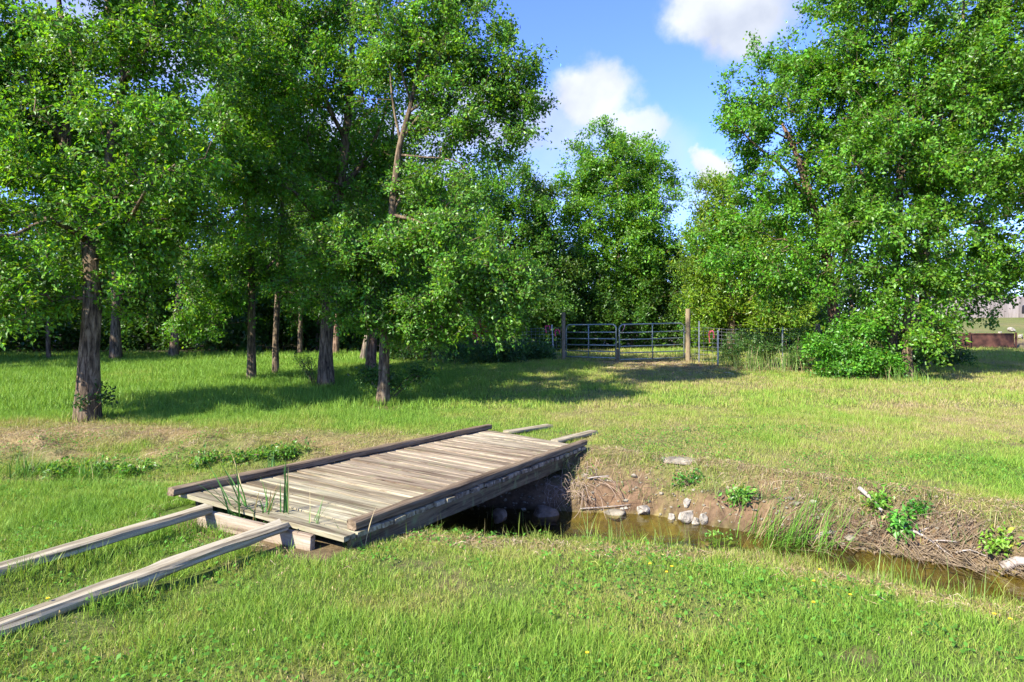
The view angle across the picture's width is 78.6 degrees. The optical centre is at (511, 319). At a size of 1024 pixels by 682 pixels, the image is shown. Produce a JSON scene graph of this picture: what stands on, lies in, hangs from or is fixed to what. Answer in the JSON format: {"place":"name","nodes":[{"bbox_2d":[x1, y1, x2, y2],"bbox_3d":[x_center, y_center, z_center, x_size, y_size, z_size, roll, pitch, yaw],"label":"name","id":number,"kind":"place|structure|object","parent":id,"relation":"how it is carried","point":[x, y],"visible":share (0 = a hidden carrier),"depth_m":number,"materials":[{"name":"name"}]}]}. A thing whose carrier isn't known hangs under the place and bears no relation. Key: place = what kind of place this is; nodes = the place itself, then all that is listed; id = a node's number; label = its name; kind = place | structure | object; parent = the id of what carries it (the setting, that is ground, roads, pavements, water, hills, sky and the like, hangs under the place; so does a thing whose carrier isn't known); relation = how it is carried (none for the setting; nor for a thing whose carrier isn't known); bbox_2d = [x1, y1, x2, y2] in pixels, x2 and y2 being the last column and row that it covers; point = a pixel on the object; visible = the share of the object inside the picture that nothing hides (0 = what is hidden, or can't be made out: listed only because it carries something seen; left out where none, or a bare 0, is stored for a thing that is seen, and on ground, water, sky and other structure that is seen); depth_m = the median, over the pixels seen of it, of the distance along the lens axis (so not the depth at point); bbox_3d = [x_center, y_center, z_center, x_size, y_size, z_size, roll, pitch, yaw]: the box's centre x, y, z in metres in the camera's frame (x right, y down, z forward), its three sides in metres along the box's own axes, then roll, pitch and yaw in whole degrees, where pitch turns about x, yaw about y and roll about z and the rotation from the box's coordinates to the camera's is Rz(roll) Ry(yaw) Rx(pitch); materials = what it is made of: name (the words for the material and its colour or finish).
{"place":"outdoors","nodes":[
{"label":"outdoors","id":0,"kind":"place"},
{"bbox_2d":[0,318,1023,681],"bbox_3d":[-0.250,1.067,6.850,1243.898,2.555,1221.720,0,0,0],"label":"ground","id":1,"kind":"structure","parent":0,"point":[470,520],"depth_m":5.78,"materials":[{"name":"plant"}]},
{"bbox_2d":[0,449,50,480],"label":"grass tuft","id":2,"kind":"object","parent":1,"relation":"on","point":[24,469],"visible":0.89,"depth_m":7.80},
{"bbox_2d":[1,445,66,478],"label":"grass tuft","id":3,"kind":"object","parent":1,"relation":"on","point":[32,466],"visible":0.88,"depth_m":7.82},
{"bbox_2d":[36,456,80,479],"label":"weed","id":4,"kind":"object","parent":1,"relation":"on","point":[56,467],"visible":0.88,"depth_m":7.70,"materials":[{"name":"green plant"}]},
{"bbox_2d":[0,108,139,358],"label":"edge tree","id":5,"kind":"object","parent":1,"relation":"on","point":[48,338],"visible":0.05,"depth_m":23.34,"materials":[{"name":"green plant"}]},
{"bbox_2d":[68,379,119,411],"bbox_3d":[-6.974,1.370,10.455,0.748,0.739,0.432,0,0,-27],"label":"sprout","id":6,"kind":"object","parent":1,"relation":"on","point":[102,395],"visible":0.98,"depth_m":10.43,"materials":[{"name":"green plant"}]},
{"bbox_2d":[73,452,123,481],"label":"grass tuft","id":7,"kind":"object","parent":1,"relation":"on","point":[84,473],"visible":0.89,"depth_m":7.64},
{"bbox_2d":[75,454,122,473],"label":"weed","id":8,"kind":"object","parent":1,"relation":"on","point":[108,465],"visible":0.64,"depth_m":7.94,"materials":[{"name":"green plant"}]},
{"bbox_2d":[0,504,212,575],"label":"ramp timber","id":9,"kind":"object","parent":1,"relation":"on","point":[124,533],"visible":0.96,"depth_m":4.31,"materials":[{"name":"wood"}]},
{"bbox_2d":[34,94,213,358],"bbox_3d":[-15.069,-3.659,24.380,7.273,10.487,5.809,0,0,33],"label":"edge tree","id":10,"kind":"object","parent":1,"relation":"on","point":[115,346],"visible":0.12,"depth_m":23.33,"materials":[{"name":"green plant"}]},
{"bbox_2d":[0,0,258,421],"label":"shade tree","id":11,"kind":"object","parent":1,"relation":"on","point":[58,55],"visible":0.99,"depth_m":10.05,"materials":[{"name":"green plant"}]},
{"bbox_2d":[111,456,161,480],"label":"weed","id":12,"kind":"object","parent":1,"relation":"on","point":[133,469],"visible":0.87,"depth_m":7.77,"materials":[{"name":"green plant"}]},
{"bbox_2d":[0,519,289,636],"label":"ramp timber","id":13,"kind":"object","parent":1,"relation":"on","point":[160,569],"visible":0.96,"depth_m":3.67,"materials":[{"name":"wood"}]},
{"bbox_2d":[100,81,263,356],"bbox_3d":[-14.011,-3.875,25.191,7.699,10.995,5.790,0,0,0],"label":"edge tree","id":14,"kind":"object","parent":1,"relation":"on","point":[173,349],"visible":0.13,"depth_m":24.28,"materials":[{"name":"green plant"}]},
{"bbox_2d":[185,444,229,469],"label":"weed","id":15,"kind":"object","parent":1,"relation":"on","point":[197,460],"visible":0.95,"depth_m":8.15,"materials":[{"name":"green plant"}]},
{"bbox_2d":[195,450,249,517],"bbox_3d":[-2.485,1.405,4.989,0.678,0.693,0.516,0,0,17],"label":"grass tuft","id":16,"kind":"object","parent":1,"relation":"on","point":[238,498],"visible":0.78,"depth_m":5.08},
{"bbox_2d":[221,444,262,464],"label":"weed","id":17,"kind":"object","parent":1,"relation":"on","point":[237,458],"visible":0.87,"depth_m":8.27,"materials":[{"name":"green plant"}]},
{"bbox_2d":[143,0,362,379],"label":"shade tree","id":18,"kind":"object","parent":1,"relation":"on","point":[207,279],"visible":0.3,"depth_m":15.55,"materials":[{"name":"green plant"}]},
{"bbox_2d":[197,511,314,550],"bbox_3d":[-1.981,1.615,4.778,1.238,0.172,0.048,0,0,27],"label":"sill board","id":19,"kind":"object","parent":1,"relation":"on","point":[303,540],"visible":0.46,"depth_m":4.76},
{"bbox_2d":[180,0,361,372],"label":"shade tree","id":20,"kind":"object","parent":1,"relation":"on","point":[275,343],"visible":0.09,"depth_m":17.74,"materials":[{"name":"green plant"}]},
{"bbox_2d":[250,442,295,461],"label":"weed","id":21,"kind":"object","parent":1,"relation":"on","point":[261,454],"visible":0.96,"depth_m":8.41,"materials":[{"name":"green plant"}]},
{"bbox_2d":[274,437,314,459],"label":"weed","id":22,"kind":"object","parent":1,"relation":"on","point":[292,453],"visible":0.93,"depth_m":8.56,"materials":[{"name":"green plant"}]},
{"bbox_2d":[239,119,353,352],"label":"edge tree","id":23,"kind":"object","parent":1,"relation":"on","point":[300,336],"visible":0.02,"depth_m":26.45,"materials":[{"name":"green plant"}]},
{"bbox_2d":[165,0,437,385],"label":"shade tree","id":24,"kind":"object","parent":1,"relation":"on","point":[326,14],"visible":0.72,"depth_m":14.24,"materials":[{"name":"green plant"}]},
{"bbox_2d":[291,350,317,383],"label":"weed","id":25,"kind":"object","parent":1,"relation":"on","point":[308,362],"visible":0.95,"depth_m":15.30,"materials":[{"name":"green plant"}]},
{"bbox_2d":[268,136,405,353],"bbox_3d":[-7.272,-3.347,27.087,6.924,9.898,5.902,0,0,17],"label":"shade tree","id":26,"kind":"object","parent":1,"relation":"on","point":[336,340],"visible":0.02,"depth_m":26.24,"materials":[{"name":"green plant"}]},
{"bbox_2d":[288,178,464,358],"bbox_3d":[-5.018,-1.968,22.581,6.878,7.168,5.140,0,0,0],"label":"shade tree","id":27,"kind":"object","parent":1,"relation":"on","point":[363,350],"visible":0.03,"depth_m":21.91,"materials":[{"name":"green plant"}]},
{"bbox_2d":[167,424,586,548],"bbox_3d":[-0.841,1.660,6.939,2.091,0.442,4.863,0,0,31],"label":"footbridge","id":28,"kind":"object","parent":1,"relation":"on","point":[402,486],"visible":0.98,"depth_m":5.99,"materials":[{"name":"wood"}]},
{"bbox_2d":[229,476,277,522],"bbox_3d":[-2.005,1.405,4.910,0.466,0.370,0.277,0,0,0],"label":"grass tuft","id":29,"kind":"object","parent":28,"relation":"on","point":[269,506],"visible":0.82,"depth_m":4.91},
{"bbox_2d":[277,458,288,513],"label":"grass tuft","id":30,"kind":"object","parent":28,"relation":"on","point":[286,498],"visible":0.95,"depth_m":4.94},
{"bbox_2d":[347,356,442,397],"bbox_3d":[-2.353,1.206,12.438,1.922,0.957,0.992,0,0,0],"label":"sprout","id":31,"kind":"object","parent":1,"relation":"on","point":[416,373],"visible":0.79,"depth_m":12.43,"materials":[{"name":"green plant"}]},
{"bbox_2d":[301,89,509,368],"bbox_3d":[-3.163,-2.965,19.061,5.779,9.273,4.720,0,0,-35],"label":"shade tree","id":32,"kind":"object","parent":1,"relation":"on","point":[371,352],"visible":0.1,"depth_m":18.45,"materials":[{"name":"green plant"}]},
{"bbox_2d":[390,339,427,360],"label":"shrub","id":33,"kind":"object","parent":1,"relation":"on","point":[399,355],"visible":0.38,"depth_m":22.30,"materials":[{"name":"green plant"}]},
{"bbox_2d":[273,0,561,405],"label":"shade tree","id":34,"kind":"object","parent":1,"relation":"on","point":[368,296],"visible":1,"depth_m":11.65,"materials":[{"name":"green plant"}]},
{"bbox_2d":[407,337,478,360],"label":"shrub","id":35,"kind":"object","parent":1,"relation":"on","point":[429,350],"visible":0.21,"depth_m":22.16,"materials":[{"name":"green plant"}]},
{"bbox_2d":[440,337,530,364],"bbox_3d":[-0.879,1.079,20.868,3.081,1.294,1.805,0,0,0],"label":"shrub","id":36,"kind":"object","parent":1,"relation":"on","point":[482,352],"visible":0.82,"depth_m":20.74,"materials":[{"name":"green plant"}]},
{"bbox_2d":[417,139,571,327],"bbox_3d":[-0.952,-3.414,29.451,8.177,10.148,5.350,0,0,-10],"label":"distant tree","id":37,"kind":"object","parent":1,"relation":"on","point":[539,206],"visible":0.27,"depth_m":28.60,"materials":[{"name":"green plant"}]},
{"bbox_2d":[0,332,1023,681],"bbox_3d":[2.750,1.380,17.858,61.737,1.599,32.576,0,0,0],"label":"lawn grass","id":38,"kind":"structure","parent":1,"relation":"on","point":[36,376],"depth_m":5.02,"materials":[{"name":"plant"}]},
{"bbox_2d":[0,424,1023,681],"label":"clover","id":39,"kind":"object","parent":1,"relation":"on","point":[118,656],"visible":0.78,"depth_m":3.73,"materials":[{"name":"green plant"}]},
{"bbox_2d":[0,165,1023,351],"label":"woodland","id":40,"kind":"object","parent":1,"relation":"on","point":[136,336],"visible":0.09,"depth_m":29.99,"materials":[{"name":"green plant"}]},
{"bbox_2d":[4,515,1022,681],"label":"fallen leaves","id":41,"kind":"object","parent":1,"relation":"on","point":[482,606],"visible":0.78,"depth_m":3.54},
{"bbox_2d":[503,424,552,433],"bbox_3d":[0.254,1.665,9.521,0.912,0.058,0.148,0,0,-40],"label":"ramp timber","id":42,"kind":"object","parent":1,"relation":"on","point":[529,428],"visible":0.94,"depth_m":9.46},
{"bbox_2d":[507,339,560,360],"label":"shrub","id":43,"kind":"object","parent":1,"relation":"on","point":[537,351],"visible":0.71,"depth_m":22.15,"materials":[{"name":"green plant"}]},
{"bbox_2d":[484,248,587,349],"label":"bushy tree","id":44,"kind":"object","parent":1,"relation":"on","point":[554,306],"visible":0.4,"depth_m":27.76,"materials":[{"name":"green plant"}]},
{"bbox_2d":[497,168,591,345],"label":"distant tree","id":45,"kind":"object","parent":1,"relation":"on","point":[567,264],"visible":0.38,"depth_m":29.48,"materials":[{"name":"green plant"}]},
{"bbox_2d":[531,505,558,524],"bbox_3d":[0.371,2.228,7.089,0.274,0.254,0.264,21,-6,-16],"label":"rock","id":46,"kind":"object","parent":1,"relation":"on","point":[545,514],"visible":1,"depth_m":7.00,"materials":[{"name":"stone"}]},
{"bbox_2d":[562,312,564,358],"bbox_3d":[1.880,0.693,22.817,0.140,1.934,0.140,0,0,0],"label":"wooden post","id":47,"kind":"object","parent":1,"relation":"on","point":[563,334],"visible":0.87,"depth_m":22.76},
{"bbox_2d":[565,324,616,358],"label":"farm gate","id":48,"kind":"structure","parent":47,"relation":"attached to","point":[588,344],"depth_m":22.12,"materials":[{"name":"metal"}]},
{"bbox_2d":[561,447,585,481],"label":"grass tuft","id":49,"kind":"object","parent":1,"relation":"on","point":[571,467],"visible":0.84,"depth_m":7.57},
{"bbox_2d":[550,430,597,442],"bbox_3d":[0.898,1.670,8.935,0.150,0.064,0.952,0,0,43],"label":"ramp timber","id":50,"kind":"object","parent":1,"relation":"on","point":[587,433],"visible":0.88,"depth_m":8.88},
{"bbox_2d":[536,461,623,526],"bbox_3d":[0.796,2.039,7.277,0.992,0.685,0.822,0,0,26],"label":"root tangle","id":51,"kind":"object","parent":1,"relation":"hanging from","point":[564,492],"visible":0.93,"depth_m":7.22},
{"bbox_2d":[548,236,631,348],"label":"bushy tree","id":52,"kind":"object","parent":1,"relation":"on","point":[593,311],"visible":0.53,"depth_m":30.20,"materials":[{"name":"green plant"}]},
{"bbox_2d":[603,509,625,519],"bbox_3d":[1.170,2.200,7.096,0.246,0.114,0.178,-9,1,-6],"label":"rock","id":53,"kind":"object","parent":1,"relation":"on","point":[615,514],"visible":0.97,"depth_m":7.04,"materials":[{"name":"stone"}]},
{"bbox_2d":[546,113,691,347],"bbox_3d":[5.512,-4.386,31.862,8.606,11.981,5.569,0,0,0],"label":"distant tree","id":54,"kind":"object","parent":1,"relation":"on","point":[642,237],"visible":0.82,"depth_m":31.09,"materials":[{"name":"green plant"}]},
{"bbox_2d":[596,251,682,348],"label":"bushy tree","id":55,"kind":"object","parent":1,"relation":"on","point":[630,311],"visible":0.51,"depth_m":31.00,"materials":[{"name":"green plant"}]},
{"bbox_2d":[637,505,649,514],"bbox_3d":[1.496,2.157,7.079,0.154,0.125,0.117,0,0,1],"label":"rock","id":56,"kind":"object","parent":1,"relation":"on","point":[643,509],"visible":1,"depth_m":7.05,"materials":[{"name":"stone"}]},
{"bbox_2d":[627,223,719,347],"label":"bushy tree","id":57,"kind":"object","parent":1,"relation":"on","point":[670,293],"visible":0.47,"depth_m":31.04,"materials":[{"name":"green plant"}]},
{"bbox_2d":[659,456,696,464],"bbox_3d":[2.047,1.722,7.641,0.486,0.079,0.374,0,0,0],"label":"rock","id":58,"kind":"object","parent":1,"relation":"on","point":[675,460],"visible":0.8,"depth_m":7.57,"materials":[{"name":"stone"}]},
{"bbox_2d":[678,510,692,523],"bbox_3d":[1.899,2.154,6.816,0.176,0.142,0.121,0,0,-34],"label":"rock","id":59,"kind":"object","parent":1,"relation":"on","point":[686,517],"visible":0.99,"depth_m":6.78,"materials":[{"name":"stone"}]},
{"bbox_2d":[685,309,690,360],"bbox_3d":[6.163,0.641,21.888,0.175,2.056,0.178,0,0,0],"label":"wooden post","id":60,"kind":"object","parent":1,"relation":"on","point":[687,353],"visible":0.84,"depth_m":21.81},
{"bbox_2d":[619,322,685,359],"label":"farm gate","id":61,"kind":"structure","parent":60,"relation":"attached to","point":[683,337],"depth_m":21.62,"materials":[{"name":"metal"}]},
{"bbox_2d":[671,465,705,487],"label":"weed","id":62,"kind":"object","parent":1,"relation":"on","point":[696,476],"visible":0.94,"depth_m":7.19,"materials":[{"name":"green plant"}]},
{"bbox_2d":[698,321,699,361],"bbox_3d":[6.352,0.860,21.243,0.042,1.629,0.046,0,0,0],"label":"steel post","id":63,"kind":"object","parent":1,"relation":"on","point":[698,341],"visible":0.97,"depth_m":21.23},
{"bbox_2d":[699,513,707,524],"bbox_3d":[2.054,2.148,6.715,0.095,0.139,0.071,0,0,-17],"label":"rock","id":64,"kind":"object","parent":1,"relation":"on","point":[703,518],"visible":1,"depth_m":6.70,"materials":[{"name":"stone"}]},
{"bbox_2d":[690,470,723,496],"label":"grass tuft","id":65,"kind":"object","parent":1,"relation":"on","point":[711,486],"visible":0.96,"depth_m":6.88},
{"bbox_2d":[667,251,753,348],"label":"bushy tree","id":66,"kind":"object","parent":1,"relation":"on","point":[721,338],"visible":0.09,"depth_m":30.30,"materials":[{"name":"green plant"}]},
{"bbox_2d":[701,529,738,552],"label":"weed","id":67,"kind":"object","parent":1,"relation":"on","point":[729,541],"visible":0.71,"depth_m":6.32,"materials":[{"name":"green plant"}]},
{"bbox_2d":[692,346,749,367],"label":"grass tuft","id":68,"kind":"object","parent":1,"relation":"on","point":[722,363],"visible":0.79,"depth_m":19.49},
{"bbox_2d":[715,478,757,511],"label":"weed","id":69,"kind":"object","parent":1,"relation":"on","point":[742,491],"visible":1,"depth_m":6.62,"materials":[{"name":"green plant"}]},
{"bbox_2d":[715,326,763,365],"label":"shrub","id":70,"kind":"object","parent":1,"relation":"on","point":[737,348],"visible":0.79,"depth_m":19.70,"materials":[{"name":"green plant"}]},
{"bbox_2d":[461,463,1023,580],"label":"pebbles","id":71,"kind":"object","parent":1,"relation":"on","point":[661,493],"visible":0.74,"depth_m":6.71,"materials":[{"name":"stone"}]},
{"bbox_2d":[665,159,830,349],"bbox_3d":[10.459,-2.606,27.426,7.516,8.418,4.965,0,0,0],"label":"distant tree","id":72,"kind":"object","parent":1,"relation":"on","point":[719,309],"visible":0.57,"depth_m":26.79,"materials":[{"name":"green plant"}]},
{"bbox_2d":[690,327,814,364],"bbox_3d":[8.031,0.862,20.869,4.136,1.204,0.014,0,0,31],"label":"wire fence","id":73,"kind":"object","parent":1,"relation":"on","point":[732,339],"visible":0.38,"depth_m":21.30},
{"bbox_2d":[727,345,784,372],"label":"grass tuft","id":74,"kind":"object","parent":1,"relation":"on","point":[751,365],"visible":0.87,"depth_m":18.45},
{"bbox_2d":[737,330,785,368],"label":"shrub","id":75,"kind":"object","parent":1,"relation":"on","point":[772,344],"visible":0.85,"depth_m":19.29,"materials":[{"name":"green plant"}]},
{"bbox_2d":[750,479,778,503],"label":"grass tuft","id":76,"kind":"object","parent":1,"relation":"on","point":[758,495],"visible":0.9,"depth_m":6.62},
{"bbox_2d":[747,349,804,373],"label":"grass tuft","id":77,"kind":"object","parent":1,"relation":"on","point":[782,364],"visible":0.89,"depth_m":17.91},
{"bbox_2d":[719,260,846,349],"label":"bushy tree","id":78,"kind":"object","parent":1,"relation":"on","point":[820,317],"visible":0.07,"depth_m":29.72,"materials":[{"name":"green plant"}]},
{"bbox_2d":[710,484,858,558],"bbox_3d":[2.751,2.135,6.115,1.510,0.995,1.395,0,0,0],"label":"sedge clump","id":79,"kind":"object","parent":1,"relation":"on","point":[769,534],"visible":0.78,"depth_m":6.10,"materials":[{"name":"green plant"}]},
{"bbox_2d":[673,0,921,372],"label":"tree","id":80,"kind":"object","parent":1,"relation":"on","point":[810,70],"visible":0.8,"depth_m":18.08,"materials":[{"name":"green plant"}]},
{"bbox_2d":[779,322,819,370],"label":"shrub","id":81,"kind":"object","parent":1,"relation":"on","point":[796,347],"visible":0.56,"depth_m":18.50,"materials":[{"name":"green plant"}]},
{"bbox_2d":[792,485,841,509],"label":"grass tuft","id":82,"kind":"object","parent":1,"relation":"on","point":[823,496],"visible":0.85,"depth_m":6.41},
{"bbox_2d":[753,481,895,565],"bbox_3d":[3.201,2.125,6.213,1.483,1.001,1.537,0,0,-22],"label":"sedge clump","id":83,"kind":"object","parent":1,"relation":"on","point":[826,538],"visible":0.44,"depth_m":6.08,"materials":[{"name":"green plant"}]},
{"bbox_2d":[831,500,874,534],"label":"grass tuft","id":84,"kind":"object","parent":1,"relation":"on","point":[846,516],"visible":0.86,"depth_m":6.08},
{"bbox_2d":[795,313,925,379],"bbox_3d":[9.300,0.806,16.640,3.469,2.121,1.953,0,0,0],"label":"shrub","id":85,"kind":"object","parent":1,"relation":"on","point":[839,358],"visible":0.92,"depth_m":16.51,"materials":[{"name":"green plant"}]},
{"bbox_2d":[850,483,894,516],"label":"weed","id":86,"kind":"object","parent":1,"relation":"on","point":[876,497],"visible":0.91,"depth_m":6.18,"materials":[{"name":"green plant"}]},
{"bbox_2d":[872,537,913,584],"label":"grass tuft","id":87,"kind":"object","parent":1,"relation":"on","point":[891,569],"visible":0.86,"depth_m":4.05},
{"bbox_2d":[763,468,1023,585],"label":"debris","id":88,"kind":"object","parent":1,"relation":"on","point":[937,557],"visible":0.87,"depth_m":5.73,"materials":[{"name":"plant"}]},
{"bbox_2d":[857,486,883,511],"bbox_3d":[3.591,1.791,6.253,0.055,0.184,0.313,0,0,-15],"label":"driftwood","id":89,"kind":"object","parent":88,"relation":"on","point":[861,489],"visible":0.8,"depth_m":6.30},
{"bbox_2d":[904,526,956,556],"bbox_3d":[3.840,2.029,5.752,0.357,0.226,0.265,0,0,0],"label":"driftwood","id":90,"kind":"object","parent":88,"relation":"on","point":[918,532],"visible":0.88,"depth_m":5.76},
{"bbox_2d":[874,503,918,547],"bbox_3d":[3.618,1.948,5.888,0.362,0.411,0.395,0,0,35],"label":"weed","id":91,"kind":"object","parent":1,"relation":"on","point":[896,522],"visible":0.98,"depth_m":5.86,"materials":[{"name":"green plant"}]},
{"bbox_2d":[778,0,1023,366],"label":"tree","id":92,"kind":"object","parent":1,"relation":"on","point":[991,320],"visible":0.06,"depth_m":20.29,"materials":[{"name":"green plant"}]},
{"bbox_2d":[864,365,941,384],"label":"grass tuft","id":93,"kind":"object","parent":1,"relation":"on","point":[895,375],"visible":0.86,"depth_m":15.73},
{"bbox_2d":[794,0,1021,374],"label":"tree","id":94,"kind":"object","parent":1,"relation":"on","point":[899,221],"visible":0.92,"depth_m":16.22,"materials":[{"name":"green plant"}]},
{"bbox_2d":[856,307,961,366],"bbox_3d":[11.611,0.606,18.500,3.671,2.332,2.218,0,0,0],"label":"shrub","id":95,"kind":"object","parent":1,"relation":"on","point":[899,338],"visible":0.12,"depth_m":18.45,"materials":[{"name":"green plant"}]},
{"bbox_2d":[900,491,940,524],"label":"weed","id":96,"kind":"object","parent":1,"relation":"on","point":[918,509],"visible":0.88,"depth_m":5.99,"materials":[{"name":"green plant"}]},
{"bbox_2d":[881,0,1023,377],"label":"tree","id":97,"kind":"object","parent":1,"relation":"on","point":[1011,84],"visible":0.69,"depth_m":15.96,"materials":[{"name":"green plant"}]},
{"bbox_2d":[932,332,977,366],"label":"shrub","id":98,"kind":"object","parent":1,"relation":"on","point":[956,360],"visible":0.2,"depth_m":19.77,"materials":[{"name":"green plant"}]},
{"bbox_2d":[914,296,1023,317],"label":"board fence","id":99,"kind":"object","parent":1,"relation":"on","point":[1016,312],"visible":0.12,"depth_m":52.97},
{"bbox_2d":[963,566,1004,601],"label":"grass tuft","id":100,"kind":"object","parent":1,"relation":"on","point":[979,586],"visible":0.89,"depth_m":3.79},
{"bbox_2d":[956,332,1016,348],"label":"retaining panels","id":101,"kind":"object","parent":1,"relation":"on","point":[994,340],"visible":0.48,"depth_m":31.25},
{"bbox_2d":[974,501,1018,531],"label":"grass tuft","id":102,"kind":"object","parent":1,"relation":"on","point":[994,516],"visible":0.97,"depth_m":5.65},
{"bbox_2d":[977,521,1023,559],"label":"weed","id":103,"kind":"object","parent":1,"relation":"on","point":[1002,545],"visible":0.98,"depth_m":5.45,"materials":[{"name":"green plant"}]},
{"bbox_2d":[998,556,1023,571],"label":"rock","id":104,"kind":"object","parent":1,"relation":"on","point":[1019,560],"visible":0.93,"depth_m":5.38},
{"bbox_2d":[0,358,1023,633],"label":"dry grass","id":105,"kind":"structure","parent":0,"point":[824,478],"depth_m":6.63,"materials":[{"name":"plant"}]},
{"bbox_2d":[0,0,1023,315],"label":"sky","id":106,"kind":"structure","parent":0,"point":[650,64],"materials":[{"name":"blue"}]},
{"label":"water","id":107,"kind":"structure","parent":0,"visible":0},
{"bbox_2d":[492,508,506,523],"bbox_3d":[-0.129,2.112,6.724,0.160,0.164,0.153,0,0,9],"label":"rock","id":108,"kind":"object","parent":107,"relation":"on","point":[499,515],"visible":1,"depth_m":6.67,"materials":[{"name":"stone"}]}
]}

